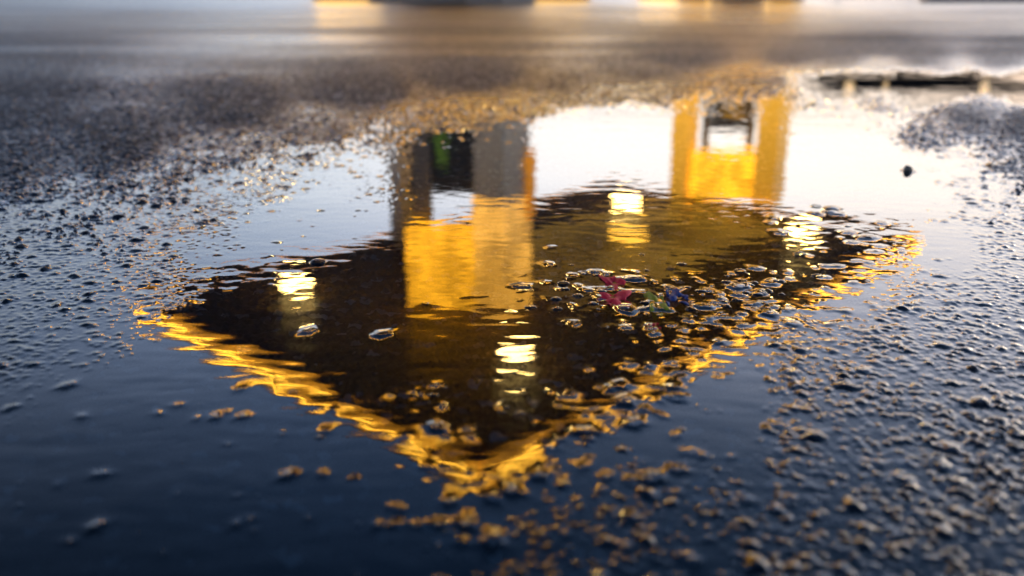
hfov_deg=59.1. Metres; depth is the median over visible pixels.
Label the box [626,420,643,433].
pebble
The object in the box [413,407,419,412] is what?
pebble
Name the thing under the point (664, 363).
pebble
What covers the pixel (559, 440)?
pebble
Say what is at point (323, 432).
pebble
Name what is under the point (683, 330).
pebble
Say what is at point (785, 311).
pebble
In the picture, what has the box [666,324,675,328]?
pebble
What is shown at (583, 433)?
pebble
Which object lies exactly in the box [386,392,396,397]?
pebble
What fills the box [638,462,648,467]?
pebble
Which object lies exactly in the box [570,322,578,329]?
pebble
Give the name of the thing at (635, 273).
pebble
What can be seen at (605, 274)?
pebble
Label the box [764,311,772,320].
pebble
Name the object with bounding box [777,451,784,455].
pebble
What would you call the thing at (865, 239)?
pebble
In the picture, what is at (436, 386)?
pebble
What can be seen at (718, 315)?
pebble
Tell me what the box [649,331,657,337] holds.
pebble
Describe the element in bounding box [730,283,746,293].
pebble
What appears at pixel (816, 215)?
pebble
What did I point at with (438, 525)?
pebble
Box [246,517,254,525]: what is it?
pebble
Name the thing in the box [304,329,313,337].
pebble
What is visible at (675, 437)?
pebble
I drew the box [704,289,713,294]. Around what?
pebble
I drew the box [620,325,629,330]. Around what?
pebble
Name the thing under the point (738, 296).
pebble
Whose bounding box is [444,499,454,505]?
pebble
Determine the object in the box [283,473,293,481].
pebble
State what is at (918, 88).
water
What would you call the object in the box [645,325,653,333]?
pebble
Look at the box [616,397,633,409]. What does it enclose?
pebble
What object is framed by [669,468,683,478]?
pebble
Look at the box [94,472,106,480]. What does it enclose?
pebble
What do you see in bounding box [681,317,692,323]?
pebble
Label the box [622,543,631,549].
pebble
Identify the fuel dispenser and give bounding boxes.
[367,0,465,2]
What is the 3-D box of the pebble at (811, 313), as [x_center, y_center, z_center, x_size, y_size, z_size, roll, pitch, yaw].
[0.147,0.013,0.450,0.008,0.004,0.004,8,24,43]
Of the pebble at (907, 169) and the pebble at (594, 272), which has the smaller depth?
the pebble at (594, 272)
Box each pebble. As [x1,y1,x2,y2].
[61,383,74,390]
[65,540,74,543]
[88,524,102,532]
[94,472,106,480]
[236,388,242,393]
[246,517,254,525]
[278,433,284,438]
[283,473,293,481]
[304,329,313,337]
[319,430,329,434]
[377,332,390,339]
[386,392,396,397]
[396,507,402,512]
[411,390,420,394]
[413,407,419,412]
[429,422,442,435]
[432,382,440,389]
[434,522,442,529]
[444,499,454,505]
[457,540,467,547]
[461,522,468,531]
[483,494,502,507]
[484,536,501,554]
[503,489,517,500]
[515,284,529,293]
[530,472,548,483]
[545,247,556,252]
[545,262,552,267]
[545,445,560,453]
[556,438,562,443]
[564,392,576,399]
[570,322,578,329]
[576,428,592,439]
[578,272,586,278]
[578,465,588,470]
[583,367,591,372]
[591,270,600,275]
[591,535,600,539]
[601,272,609,276]
[601,474,610,485]
[603,326,611,330]
[607,404,614,408]
[608,383,632,392]
[611,513,616,519]
[616,306,636,317]
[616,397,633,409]
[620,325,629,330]
[621,361,636,368]
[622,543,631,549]
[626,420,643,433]
[628,276,639,284]
[633,271,638,276]
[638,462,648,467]
[643,476,662,488]
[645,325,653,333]
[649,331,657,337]
[656,398,662,404]
[659,361,668,365]
[661,394,679,404]
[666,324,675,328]
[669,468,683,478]
[671,435,681,439]
[677,328,687,332]
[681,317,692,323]
[682,450,695,461]
[683,555,697,570]
[698,305,710,311]
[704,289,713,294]
[712,293,722,298]
[713,312,724,319]
[716,339,722,346]
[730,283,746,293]
[733,293,742,299]
[743,303,751,308]
[750,266,758,271]
[759,299,771,306]
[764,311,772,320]
[767,216,778,222]
[773,231,784,238]
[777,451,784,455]
[780,309,789,314]
[785,322,798,328]
[801,310,815,316]
[812,212,820,218]
[825,206,836,210]
[825,210,839,219]
[841,231,854,237]
[857,235,873,243]
[870,250,878,257]
[875,222,886,226]
[902,165,912,175]
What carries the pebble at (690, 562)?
on the ground
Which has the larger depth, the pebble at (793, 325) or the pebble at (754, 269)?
the pebble at (754, 269)
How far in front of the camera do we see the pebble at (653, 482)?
0.29 m
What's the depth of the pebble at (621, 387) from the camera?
0.36 m
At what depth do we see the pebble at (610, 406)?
0.35 m
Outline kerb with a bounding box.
[919,0,1023,2]
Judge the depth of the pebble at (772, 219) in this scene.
0.63 m
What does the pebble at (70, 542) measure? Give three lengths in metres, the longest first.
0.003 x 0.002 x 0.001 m
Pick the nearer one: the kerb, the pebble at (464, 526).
the pebble at (464, 526)
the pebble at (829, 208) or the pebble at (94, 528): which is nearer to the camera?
the pebble at (94, 528)
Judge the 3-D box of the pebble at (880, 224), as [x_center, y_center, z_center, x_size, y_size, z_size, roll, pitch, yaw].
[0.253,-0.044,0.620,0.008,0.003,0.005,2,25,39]
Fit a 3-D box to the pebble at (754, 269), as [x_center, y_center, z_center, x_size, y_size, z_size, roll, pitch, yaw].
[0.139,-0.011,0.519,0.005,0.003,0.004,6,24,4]
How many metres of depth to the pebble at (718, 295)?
0.47 m
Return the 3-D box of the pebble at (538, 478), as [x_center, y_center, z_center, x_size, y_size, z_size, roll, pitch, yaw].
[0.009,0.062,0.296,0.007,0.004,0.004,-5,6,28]
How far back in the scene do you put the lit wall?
18.40 m
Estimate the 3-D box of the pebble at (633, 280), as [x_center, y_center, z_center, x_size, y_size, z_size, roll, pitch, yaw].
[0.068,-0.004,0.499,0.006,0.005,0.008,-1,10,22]
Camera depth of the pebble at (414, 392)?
0.36 m
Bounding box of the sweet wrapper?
[596,274,692,332]
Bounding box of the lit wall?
[313,0,589,0]
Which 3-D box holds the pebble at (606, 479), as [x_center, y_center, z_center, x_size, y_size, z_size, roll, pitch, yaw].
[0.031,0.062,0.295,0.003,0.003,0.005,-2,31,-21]
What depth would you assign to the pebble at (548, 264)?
0.53 m
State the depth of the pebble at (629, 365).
0.38 m
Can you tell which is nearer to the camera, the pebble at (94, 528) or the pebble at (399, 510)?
the pebble at (94, 528)
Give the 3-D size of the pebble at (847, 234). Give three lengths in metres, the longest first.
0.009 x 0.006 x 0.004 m
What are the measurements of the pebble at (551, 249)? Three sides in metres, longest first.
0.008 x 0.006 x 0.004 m
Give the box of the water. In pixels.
[0,68,1023,575]
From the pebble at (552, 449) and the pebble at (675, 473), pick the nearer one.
the pebble at (675, 473)
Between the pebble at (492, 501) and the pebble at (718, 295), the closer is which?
the pebble at (492, 501)
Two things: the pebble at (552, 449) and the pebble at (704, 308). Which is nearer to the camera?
the pebble at (552, 449)
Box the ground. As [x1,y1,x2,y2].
[0,0,1023,575]
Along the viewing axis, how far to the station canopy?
13.26 m
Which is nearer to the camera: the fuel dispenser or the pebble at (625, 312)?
the pebble at (625, 312)
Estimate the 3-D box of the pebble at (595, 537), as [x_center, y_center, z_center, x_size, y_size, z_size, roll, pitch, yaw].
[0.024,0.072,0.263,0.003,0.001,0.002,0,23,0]
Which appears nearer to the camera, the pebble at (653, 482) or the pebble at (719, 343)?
the pebble at (653, 482)
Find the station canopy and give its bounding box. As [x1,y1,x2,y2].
[466,0,535,3]
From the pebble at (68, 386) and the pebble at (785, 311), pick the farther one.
the pebble at (785, 311)
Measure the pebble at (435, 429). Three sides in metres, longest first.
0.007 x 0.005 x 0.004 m
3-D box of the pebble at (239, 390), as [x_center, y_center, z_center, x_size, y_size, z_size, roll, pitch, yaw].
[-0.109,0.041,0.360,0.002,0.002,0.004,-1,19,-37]
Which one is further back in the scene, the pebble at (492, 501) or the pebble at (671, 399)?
the pebble at (671, 399)
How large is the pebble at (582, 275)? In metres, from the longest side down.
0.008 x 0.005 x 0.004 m
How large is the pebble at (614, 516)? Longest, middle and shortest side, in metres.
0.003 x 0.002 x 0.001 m
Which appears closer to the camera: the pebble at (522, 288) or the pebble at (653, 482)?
the pebble at (653, 482)
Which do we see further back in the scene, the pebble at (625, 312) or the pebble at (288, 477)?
the pebble at (625, 312)
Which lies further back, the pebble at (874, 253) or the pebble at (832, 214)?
the pebble at (832, 214)
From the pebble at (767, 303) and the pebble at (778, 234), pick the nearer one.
the pebble at (767, 303)
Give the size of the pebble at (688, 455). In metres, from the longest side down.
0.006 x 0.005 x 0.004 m
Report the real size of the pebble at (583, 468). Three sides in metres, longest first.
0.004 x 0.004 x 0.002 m
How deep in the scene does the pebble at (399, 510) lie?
0.28 m
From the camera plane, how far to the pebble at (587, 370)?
0.38 m
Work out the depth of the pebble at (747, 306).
0.46 m
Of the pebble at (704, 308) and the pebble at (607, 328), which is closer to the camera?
the pebble at (607, 328)
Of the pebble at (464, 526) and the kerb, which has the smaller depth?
the pebble at (464, 526)
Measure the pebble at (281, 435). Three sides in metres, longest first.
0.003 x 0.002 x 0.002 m
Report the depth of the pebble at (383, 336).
0.42 m
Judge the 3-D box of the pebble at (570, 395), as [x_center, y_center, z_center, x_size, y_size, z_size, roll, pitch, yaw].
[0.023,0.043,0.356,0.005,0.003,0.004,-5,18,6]
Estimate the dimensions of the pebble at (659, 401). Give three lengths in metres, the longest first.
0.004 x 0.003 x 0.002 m
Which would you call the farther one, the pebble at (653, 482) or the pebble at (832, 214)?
the pebble at (832, 214)
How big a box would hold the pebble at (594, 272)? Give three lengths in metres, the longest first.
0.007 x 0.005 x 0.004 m
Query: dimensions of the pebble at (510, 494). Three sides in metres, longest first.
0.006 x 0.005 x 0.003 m
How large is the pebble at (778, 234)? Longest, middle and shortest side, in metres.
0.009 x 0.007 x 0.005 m
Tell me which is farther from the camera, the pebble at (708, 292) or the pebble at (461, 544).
the pebble at (708, 292)
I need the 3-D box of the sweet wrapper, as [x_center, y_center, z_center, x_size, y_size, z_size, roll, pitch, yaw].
[0.068,0.006,0.463,0.049,0.004,0.085,0,18,0]
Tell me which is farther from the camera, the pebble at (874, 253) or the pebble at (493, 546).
the pebble at (874, 253)

